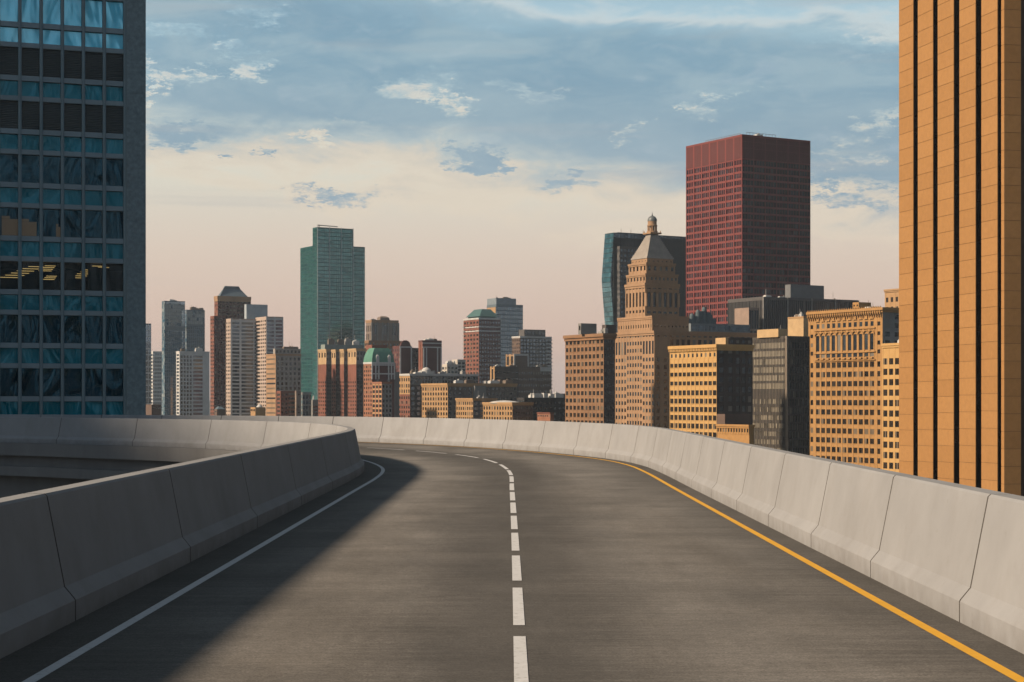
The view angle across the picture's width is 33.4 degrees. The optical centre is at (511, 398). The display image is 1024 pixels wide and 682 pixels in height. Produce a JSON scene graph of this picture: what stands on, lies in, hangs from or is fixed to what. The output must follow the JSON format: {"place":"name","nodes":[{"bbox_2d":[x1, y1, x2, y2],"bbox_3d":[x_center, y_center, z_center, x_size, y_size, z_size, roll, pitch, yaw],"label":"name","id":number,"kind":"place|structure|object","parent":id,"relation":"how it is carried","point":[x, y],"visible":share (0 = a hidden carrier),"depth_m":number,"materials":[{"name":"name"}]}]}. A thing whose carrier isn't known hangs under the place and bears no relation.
{"place":"outdoors","nodes":[
{"label":"outdoors","id":0,"kind":"place"},
{"bbox_2d":[0,0,145,414],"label":"office tower","id":1,"kind":"structure","parent":0,"point":[72,207],"depth_m":148.17,"materials":[{"name":"blue glass"}]},
{"bbox_2d":[0,368,17,395],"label":"window","id":2,"kind":"structure","parent":1,"relation":"in","point":[8,376],"depth_m":146.48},
{"bbox_2d":[0,315,17,342],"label":"window","id":3,"kind":"structure","parent":1,"relation":"in","point":[8,323],"depth_m":146.48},
{"bbox_2d":[0,154,17,181],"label":"window","id":4,"kind":"structure","parent":1,"relation":"in","point":[8,162],"depth_m":146.46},
{"bbox_2d":[0,0,17,21],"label":"window","id":5,"kind":"structure","parent":1,"relation":"in","point":[8,8],"depth_m":146.50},
{"bbox_2d":[22,368,38,395],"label":"window","id":6,"kind":"structure","parent":1,"relation":"in","point":[30,376],"depth_m":147.07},
{"bbox_2d":[22,315,38,342],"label":"window","id":7,"kind":"structure","parent":1,"relation":"in","point":[30,323],"depth_m":147.07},
{"bbox_2d":[22,155,38,182],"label":"window","id":8,"kind":"structure","parent":1,"relation":"in","point":[30,163],"depth_m":147.07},
{"bbox_2d":[22,0,38,22],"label":"window","id":9,"kind":"structure","parent":1,"relation":"in","point":[30,8],"depth_m":147.07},
{"bbox_2d":[43,368,59,395],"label":"window","id":10,"kind":"structure","parent":1,"relation":"in","point":[51,377],"depth_m":147.65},
{"bbox_2d":[43,315,59,342],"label":"window","id":11,"kind":"structure","parent":1,"relation":"in","point":[51,323],"depth_m":147.65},
{"bbox_2d":[43,209,59,236],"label":"window","id":12,"kind":"structure","parent":1,"relation":"in","point":[51,217],"depth_m":147.61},
{"bbox_2d":[43,156,59,183],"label":"window","id":13,"kind":"structure","parent":1,"relation":"in","point":[51,164],"depth_m":147.65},
{"bbox_2d":[43,0,59,24],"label":"window","id":14,"kind":"structure","parent":1,"relation":"in","point":[51,8],"depth_m":147.65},
{"bbox_2d":[64,369,80,395],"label":"window","id":15,"kind":"structure","parent":1,"relation":"in","point":[72,377],"depth_m":148.19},
{"bbox_2d":[64,316,80,342],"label":"window","id":16,"kind":"structure","parent":1,"relation":"in","point":[72,324],"depth_m":148.19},
{"bbox_2d":[64,210,80,237],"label":"window","id":17,"kind":"structure","parent":1,"relation":"in","point":[72,218],"depth_m":148.19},
{"bbox_2d":[64,157,80,184],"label":"window","id":18,"kind":"structure","parent":1,"relation":"in","point":[72,165],"depth_m":148.19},
{"bbox_2d":[64,0,80,25],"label":"window","id":19,"kind":"structure","parent":1,"relation":"in","point":[72,8],"depth_m":148.19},
{"bbox_2d":[85,369,101,395],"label":"window","id":20,"kind":"structure","parent":1,"relation":"in","point":[93,377],"depth_m":148.77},
{"bbox_2d":[85,316,101,343],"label":"window","id":21,"kind":"structure","parent":1,"relation":"in","point":[93,324],"depth_m":148.77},
{"bbox_2d":[85,211,101,237],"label":"window","id":22,"kind":"structure","parent":1,"relation":"in","point":[93,219],"depth_m":148.77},
{"bbox_2d":[85,158,101,185],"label":"window","id":23,"kind":"structure","parent":1,"relation":"in","point":[93,166],"depth_m":148.77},
{"bbox_2d":[85,0,101,26],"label":"window","id":24,"kind":"structure","parent":1,"relation":"in","point":[93,8],"depth_m":148.77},
{"bbox_2d":[106,369,122,395],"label":"window","id":25,"kind":"structure","parent":1,"relation":"in","point":[114,377],"depth_m":149.35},
{"bbox_2d":[106,316,122,343],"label":"window","id":26,"kind":"structure","parent":1,"relation":"in","point":[114,324],"depth_m":149.35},
{"bbox_2d":[106,211,122,238],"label":"window","id":27,"kind":"structure","parent":1,"relation":"in","point":[114,220],"depth_m":149.35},
{"bbox_2d":[106,159,122,185],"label":"window","id":28,"kind":"structure","parent":1,"relation":"in","point":[114,167],"depth_m":149.35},
{"bbox_2d":[106,1,122,28],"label":"window","id":29,"kind":"structure","parent":1,"relation":"in","point":[114,10],"depth_m":149.35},
{"bbox_2d":[0,442,238,497],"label":"road deck","id":30,"kind":"structure","parent":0,"point":[28,467],"depth_m":80.35,"materials":[{"name":"concrete"}]},
{"bbox_2d":[0,417,61,443],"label":"concrete barrier","id":31,"kind":"object","parent":30,"relation":"on","point":[29,429],"visible":0.89,"depth_m":82.66,"materials":[{"name":"concrete"}]},
{"bbox_2d":[57,418,137,445],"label":"concrete barrier","id":32,"kind":"object","parent":30,"relation":"on","point":[105,431],"visible":0.93,"depth_m":79.27,"materials":[{"name":"concrete"}]},
{"bbox_2d":[133,419,211,448],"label":"concrete barrier","id":33,"kind":"object","parent":30,"relation":"on","point":[186,433],"visible":0.91,"depth_m":75.53,"materials":[{"name":"concrete"}]},
{"bbox_2d":[206,420,266,450],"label":"concrete barrier","id":34,"kind":"object","parent":30,"relation":"on","point":[240,435],"visible":0.82,"depth_m":71.11,"materials":[{"name":"concrete"}]},
{"bbox_2d":[261,421,310,446],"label":"concrete barrier","id":35,"kind":"object","parent":30,"relation":"on","point":[277,432],"visible":0.38,"depth_m":66.49,"materials":[{"name":"concrete"}]},
{"bbox_2d":[278,416,334,423],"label":"concrete barrier","id":36,"kind":"object","parent":30,"relation":"on","point":[319,419],"visible":0.33,"depth_m":87.68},
{"bbox_2d":[308,423,342,437],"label":"concrete barrier","id":37,"kind":"object","parent":30,"relation":"on","point":[317,429],"visible":0.27,"depth_m":61.42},
{"bbox_2d":[146,323,150,403],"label":"apartment tower","id":38,"kind":"structure","parent":0,"point":[148,363],"depth_m":1253.48,"materials":[{"name":"blue stone"}]},
{"bbox_2d":[151,351,161,414],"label":"apartment tower","id":39,"kind":"structure","parent":0,"point":[156,377],"depth_m":1752.51,"materials":[{"name":"concrete"}]},
{"bbox_2d":[162,299,204,414],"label":"glass tower","id":40,"kind":"structure","parent":0,"point":[182,328],"depth_m":1504.63,"materials":[{"name":"blue glass"},{"name":"pale glass"},{"name":"roofing felt"}]},
{"bbox_2d":[162,302,204,414],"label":"window","id":41,"kind":"structure","parent":40,"relation":"in","point":[172,362],"depth_m":1504.73,"materials":[{"name":"blue glass"}]},
{"bbox_2d":[176,347,209,414],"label":"apartment tower","id":42,"kind":"structure","parent":0,"point":[192,382],"depth_m":1205.47,"materials":[{"name":"white concrete"}]},
{"bbox_2d":[210,286,250,414],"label":"apartment tower","id":43,"kind":"structure","parent":0,"point":[230,302],"depth_m":1350.43,"materials":[{"name":"brown brick"}]},
{"bbox_2d":[226,304,282,415],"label":"apartment tower","id":44,"kind":"structure","parent":0,"point":[254,336],"depth_m":1253.78,"materials":[{"name":"concrete"}]},
{"bbox_2d":[226,320,281,415],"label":"window","id":45,"kind":"structure","parent":44,"relation":"in","point":[233,330],"depth_m":1251.43,"materials":[{"name":"grey glass"}]},
{"bbox_2d":[266,346,300,415],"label":"stone building","id":46,"kind":"structure","parent":0,"point":[283,368],"depth_m":1105.79,"materials":[{"name":"stone"}]},
{"bbox_2d":[276,391,300,415],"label":"brick building","id":47,"kind":"structure","parent":0,"point":[288,403],"depth_m":951.57,"materials":[{"name":"brick"}]},
{"bbox_2d":[300,225,364,399],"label":"glass tower","id":48,"kind":"structure","parent":0,"point":[332,283],"depth_m":1613.96,"materials":[{"name":"glass"}]},
{"bbox_2d":[301,229,364,399],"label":"window","id":49,"kind":"structure","parent":48,"relation":"in","point":[358,258],"depth_m":1615.12,"materials":[{"name":"green glass"}]},
{"bbox_2d":[318,337,365,416],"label":"brick hotel","id":50,"kind":"structure","parent":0,"point":[340,378],"depth_m":1122.33,"materials":[{"name":"brown brick"}]},
{"bbox_2d":[363,345,394,416],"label":"mansard building","id":51,"kind":"structure","parent":0,"point":[379,364],"depth_m":954.43,"materials":[{"name":"concrete"}]},
{"bbox_2d":[372,382,391,416],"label":"brick building","id":52,"kind":"structure","parent":0,"point":[381,399],"depth_m":902.29,"materials":[{"name":"brick"}]},
{"bbox_2d":[365,316,401,353],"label":"stone building","id":53,"kind":"structure","parent":0,"point":[382,330],"depth_m":1404.12,"materials":[{"name":"stone"}]},
{"bbox_2d":[393,340,411,373],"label":"brick building","id":54,"kind":"structure","parent":0,"point":[402,354],"depth_m":1162.45,"materials":[{"name":"brick"}]},
{"bbox_2d":[418,338,441,373],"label":"brick building","id":55,"kind":"structure","parent":0,"point":[429,353],"depth_m":1153.76,"materials":[{"name":"brown brick"}]},
{"bbox_2d":[399,367,478,417],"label":"office building","id":56,"kind":"structure","parent":0,"point":[410,396],"depth_m":1005.24,"materials":[{"name":"brown brick"}]},
{"bbox_2d":[421,378,517,417],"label":"office building","id":57,"kind":"structure","parent":0,"point":[438,400],"depth_m":911.05,"materials":[{"name":"grey stone"}]},
{"bbox_2d":[455,393,497,418],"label":"office building","id":58,"kind":"structure","parent":0,"point":[469,408],"depth_m":803.70,"materials":[{"name":"beige stone"}]},
{"bbox_2d":[463,309,500,382],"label":"apartment tower","id":59,"kind":"structure","parent":0,"point":[481,339],"depth_m":1506.86,"materials":[{"name":"brick"}]},
{"bbox_2d":[487,297,522,365],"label":"glass tower","id":60,"kind":"structure","parent":0,"point":[508,311],"depth_m":1757.31,"materials":[{"name":"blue glass"}]},
{"bbox_2d":[497,307,522,365],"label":"window","id":61,"kind":"structure","parent":60,"relation":"in","point":[502,308],"depth_m":1756.20,"materials":[{"name":"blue glass"}]},
{"bbox_2d":[482,400,533,419],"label":"office building","id":62,"kind":"structure","parent":0,"point":[506,410],"depth_m":754.81,"materials":[{"name":"beige stone"}]},
{"bbox_2d":[0,442,1023,681],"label":"road","id":63,"kind":"structure","parent":0,"point":[399,569],"depth_m":18.15,"materials":[{"name":"asphalt"}]},
{"bbox_2d":[0,494,74,658],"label":"concrete barrier","id":64,"kind":"object","parent":63,"relation":"on","point":[37,601],"visible":1,"depth_m":15.44,"materials":[{"name":"concrete"}]},
{"bbox_2d":[24,469,189,620],"bbox_3d":[-4.622,1.539,19.450,0.805,1.238,5.888,0,0,0],"label":"concrete barrier","id":65,"kind":"object","parent":63,"relation":"on","point":[117,537],"visible":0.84,"depth_m":18.77,"materials":[{"name":"concrete"}]},
{"bbox_2d":[22,460,384,681],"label":"white edge line","id":66,"kind":"object","parent":63,"relation":"on","point":[74,654],"visible":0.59,"depth_m":17.85,"materials":[{"name":"paint"}]},
{"bbox_2d":[152,454,256,561],"bbox_3d":[-4.622,1.539,25.350,0.805,1.238,5.888,0,0,0],"label":"concrete barrier","id":67,"kind":"object","parent":63,"relation":"on","point":[213,506],"visible":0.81,"depth_m":24.82,"materials":[{"name":"concrete"}]},
{"bbox_2d":[229,444,300,527],"bbox_3d":[-4.622,1.539,31.250,0.805,1.238,5.888,0,0,0],"label":"concrete barrier","id":68,"kind":"object","parent":63,"relation":"on","point":[273,493],"visible":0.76,"depth_m":30.81,"materials":[{"name":"concrete"}]},
{"bbox_2d":[280,438,331,505],"bbox_3d":[-4.622,1.539,37.150,0.805,1.238,5.888,0,0,0],"label":"concrete barrier","id":69,"kind":"object","parent":63,"relation":"on","point":[312,480],"visible":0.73,"depth_m":36.77,"materials":[{"name":"concrete"}]},
{"bbox_2d":[311,432,354,489],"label":"concrete barrier","id":70,"kind":"object","parent":63,"relation":"on","point":[340,470],"visible":0.65,"depth_m":42.65,"materials":[{"name":"concrete"}]},
{"bbox_2d":[341,429,363,477],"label":"concrete barrier","id":71,"kind":"object","parent":63,"relation":"on","point":[357,462],"visible":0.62,"depth_m":47.82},
{"bbox_2d":[333,416,383,441],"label":"concrete barrier","id":72,"kind":"object","parent":63,"relation":"on","point":[368,429],"visible":0.59,"depth_m":84.43,"materials":[{"name":"concrete"}]},
{"bbox_2d":[379,417,428,443],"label":"concrete barrier","id":73,"kind":"object","parent":63,"relation":"on","point":[407,430],"visible":0.86,"depth_m":81.72,"materials":[{"name":"concrete"}]},
{"bbox_2d":[423,418,469,445],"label":"concrete barrier","id":74,"kind":"object","parent":63,"relation":"on","point":[448,431],"visible":0.87,"depth_m":78.25,"materials":[{"name":"concrete"}]},
{"bbox_2d":[464,419,508,448],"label":"concrete barrier","id":75,"kind":"object","parent":63,"relation":"on","point":[487,433],"visible":0.86,"depth_m":74.60,"materials":[{"name":"concrete"}]},
{"bbox_2d":[513,588,524,624],"bbox_3d":[0.064,2.146,17.750,0.116,0.001,3.200,0,0,0],"label":"lane marking","id":76,"kind":"object","parent":63,"relation":"on","point":[518,612],"visible":1,"depth_m":17.51,"materials":[{"name":"white paint"}]},
{"bbox_2d":[513,636,528,681],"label":"lane marking","id":77,"kind":"object","parent":63,"relation":"on","point":[520,664],"visible":1,"depth_m":13.97,"materials":[{"name":"white paint"}]},
{"bbox_2d":[503,420,545,451],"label":"concrete barrier","id":78,"kind":"object","parent":63,"relation":"on","point":[526,435],"visible":0.82,"depth_m":70.87,"materials":[{"name":"concrete"}]},
{"bbox_2d":[539,421,580,454],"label":"concrete barrier","id":79,"kind":"object","parent":63,"relation":"on","point":[561,437],"visible":0.83,"depth_m":67.03,"materials":[{"name":"concrete"}]},
{"bbox_2d":[574,422,612,457],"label":"concrete barrier","id":80,"kind":"object","parent":63,"relation":"on","point":[593,439],"visible":0.75,"depth_m":63.12,"materials":[{"name":"concrete"}]},
{"bbox_2d":[606,424,641,462],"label":"concrete barrier","id":81,"kind":"object","parent":63,"relation":"on","point":[622,443],"visible":0.72,"depth_m":59.23,"materials":[{"name":"concrete"}]},
{"bbox_2d":[631,426,661,466],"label":"concrete barrier","id":82,"kind":"object","parent":63,"relation":"on","point":[644,446],"visible":0.62,"depth_m":55.15,"materials":[{"name":"concrete"}]},
{"bbox_2d":[649,428,674,472],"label":"concrete barrier","id":83,"kind":"object","parent":63,"relation":"on","point":[657,460],"visible":0.58,"depth_m":50.92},
{"bbox_2d":[662,430,690,479],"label":"concrete barrier","id":84,"kind":"object","parent":63,"relation":"on","point":[671,466],"visible":0.57,"depth_m":46.84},
{"bbox_2d":[676,433,710,487],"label":"concrete barrier","id":85,"kind":"object","parent":63,"relation":"on","point":[686,472],"visible":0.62,"depth_m":42.67,"materials":[{"name":"concrete"}]},
{"bbox_2d":[371,442,1023,681],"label":"yellow edge line","id":86,"kind":"object","parent":63,"relation":"on","point":[976,655],"visible":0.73,"depth_m":18.12,"materials":[{"name":"paint"}]},
{"bbox_2d":[692,437,731,497],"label":"concrete barrier","id":87,"kind":"object","parent":63,"relation":"on","point":[704,480],"visible":0.58,"depth_m":38.59,"materials":[{"name":"concrete"}]},
{"bbox_2d":[712,441,757,510],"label":"concrete barrier","id":88,"kind":"object","parent":63,"relation":"on","point":[727,489],"visible":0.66,"depth_m":34.53,"materials":[{"name":"concrete"}]},
{"bbox_2d":[737,446,794,526],"bbox_3d":[4.702,1.539,30.645,0.805,1.238,4.058,0,0,0],"label":"concrete barrier","id":89,"kind":"object","parent":63,"relation":"on","point":[756,499],"visible":0.67,"depth_m":30.42,"materials":[{"name":"concrete"}]},
{"bbox_2d":[769,453,841,547],"bbox_3d":[4.702,1.539,26.575,0.805,1.238,4.058,0,0,0],"label":"concrete barrier","id":90,"kind":"object","parent":63,"relation":"on","point":[795,513],"visible":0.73,"depth_m":26.33,"materials":[{"name":"concrete"}]},
{"bbox_2d":[811,462,909,576],"bbox_3d":[4.702,1.539,22.505,0.805,1.238,4.058,0,0,0],"label":"concrete barrier","id":91,"kind":"object","parent":63,"relation":"on","point":[848,531],"visible":0.72,"depth_m":22.21,"materials":[{"name":"concrete"}]},
{"bbox_2d":[871,475,1008,621],"bbox_3d":[4.702,1.539,18.435,0.805,1.238,4.058,0,0,0],"label":"concrete barrier","id":92,"kind":"object","parent":63,"relation":"on","point":[926,554],"visible":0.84,"depth_m":18.08,"materials":[{"name":"concrete"}]},
{"bbox_2d":[960,494,1023,653],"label":"concrete barrier","id":93,"kind":"object","parent":63,"relation":"on","point":[992,603],"visible":1,"depth_m":15.55,"materials":[{"name":"concrete"}]},
{"bbox_2d":[490,364,551,397],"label":"brick building","id":94,"kind":"structure","parent":0,"point":[537,379],"depth_m":1263.65,"materials":[{"name":"brown brick"}]},
{"bbox_2d":[146,0,898,393],"label":"sky","id":95,"kind":"structure","parent":0,"point":[475,152],"materials":[{"name":"blue"}]},
{"bbox_2d":[511,329,552,392],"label":"apartment tower","id":96,"kind":"structure","parent":0,"point":[536,346],"depth_m":1408.36,"materials":[{"name":"concrete"}]},
{"bbox_2d":[517,387,564,421],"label":"warehouse","id":97,"kind":"structure","parent":0,"point":[554,402],"depth_m":857.85,"materials":[{"name":"black metal"}]},
{"bbox_2d":[563,323,616,423],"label":"brick building","id":98,"kind":"structure","parent":0,"point":[589,374],"depth_m":729.85,"materials":[{"name":"brick"}]},
{"bbox_2d":[566,339,613,423],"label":"window","id":99,"kind":"structure","parent":98,"relation":"in","point":[574,378],"depth_m":734.60,"materials":[{"name":"black glass"}]},
{"bbox_2d":[617,246,638,332],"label":"office block","id":100,"kind":"structure","parent":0,"point":[625,254],"depth_m":1121.43,"materials":[{"name":"grey stone"}]},
{"bbox_2d":[602,232,685,332],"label":"glass tower","id":101,"kind":"structure","parent":0,"point":[675,246],"depth_m":1157.16,"materials":[{"name":"teal glass"}]},
{"bbox_2d":[602,233,685,324],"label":"window","id":102,"kind":"structure","parent":101,"relation":"in","point":[608,300],"depth_m":1155.12,"materials":[{"name":"blue glass"}]},
{"bbox_2d":[689,307,749,332],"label":"block","id":103,"kind":"structure","parent":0,"point":[703,320],"depth_m":867.16,"materials":[{"name":"grey stone"}]},
{"bbox_2d":[716,414,754,444],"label":"building","id":104,"kind":"structure","parent":0,"point":[737,427],"depth_m":540.02,"materials":[{"name":"stone"}]},
{"bbox_2d":[686,132,810,323],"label":"skyscraper","id":105,"kind":"structure","parent":0,"point":[747,216],"depth_m":1016.12,"materials":[{"name":"red stone"}]},
{"bbox_2d":[687,160,809,323],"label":"window","id":106,"kind":"structure","parent":105,"relation":"in","point":[759,163],"depth_m":1016.91,"materials":[{"name":"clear glass"}]},
{"bbox_2d":[752,325,809,454],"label":"office building","id":107,"kind":"structure","parent":0,"point":[781,389],"depth_m":644.85,"materials":[{"name":"grey metal"}]},
{"bbox_2d":[754,343,808,453],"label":"window","id":108,"kind":"structure","parent":107,"relation":"in","point":[797,368],"depth_m":644.97,"materials":[{"name":"black glass"}]},
{"bbox_2d":[728,284,858,335],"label":"office block","id":109,"kind":"structure","parent":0,"point":[763,312],"depth_m":909.82,"materials":[{"name":"grey concrete"}]},
{"bbox_2d":[787,312,807,335],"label":"office building","id":110,"kind":"structure","parent":0,"point":[797,324],"depth_m":783.67,"materials":[{"name":"beige concrete"}]},
{"bbox_2d":[881,339,898,471],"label":"office building","id":111,"kind":"structure","parent":0,"point":[890,406],"depth_m":612.30,"materials":[{"name":"beige stone"}]},
{"bbox_2d":[883,358,898,468],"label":"window","id":112,"kind":"structure","parent":111,"relation":"in","point":[884,411],"depth_m":612.28,"materials":[{"name":"black glass"}]},
{"bbox_2d":[899,0,1023,495],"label":"ribbed tower","id":113,"kind":"structure","parent":0,"point":[961,241],"depth_m":272.84,"materials":[{"name":"orange stone"}]},
{"label":"ground","id":114,"kind":"structure","parent":0,"visible":0},
{"bbox_2d":[615,213,756,428],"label":"stone tower","id":115,"kind":"structure","parent":114,"relation":"on","point":[653,325],"depth_m":774.67,"materials":[{"name":"stone"}]},
{"bbox_2d":[616,260,753,426],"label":"window","id":116,"kind":"structure","parent":115,"relation":"in","point":[666,268],"depth_m":773.05,"materials":[{"name":"black glass"}]},
{"bbox_2d":[668,337,754,436],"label":"office building","id":117,"kind":"structure","parent":114,"relation":"on","point":[709,383],"depth_m":606.40,"materials":[{"name":"beige stone"}]},
{"bbox_2d":[670,353,715,435],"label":"window","id":118,"kind":"structure","parent":117,"relation":"in","point":[688,364],"depth_m":615.28,"materials":[{"name":"black glass"}]},
{"bbox_2d":[806,300,898,468],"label":"ornate building","id":119,"kind":"structure","parent":114,"relation":"on","point":[845,386],"depth_m":717.71,"materials":[{"name":"beige stone"}]},
{"bbox_2d":[811,305,879,462],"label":"window","id":120,"kind":"structure","parent":119,"relation":"in","point":[872,322],"depth_m":719.86,"materials":[{"name":"black glass"}]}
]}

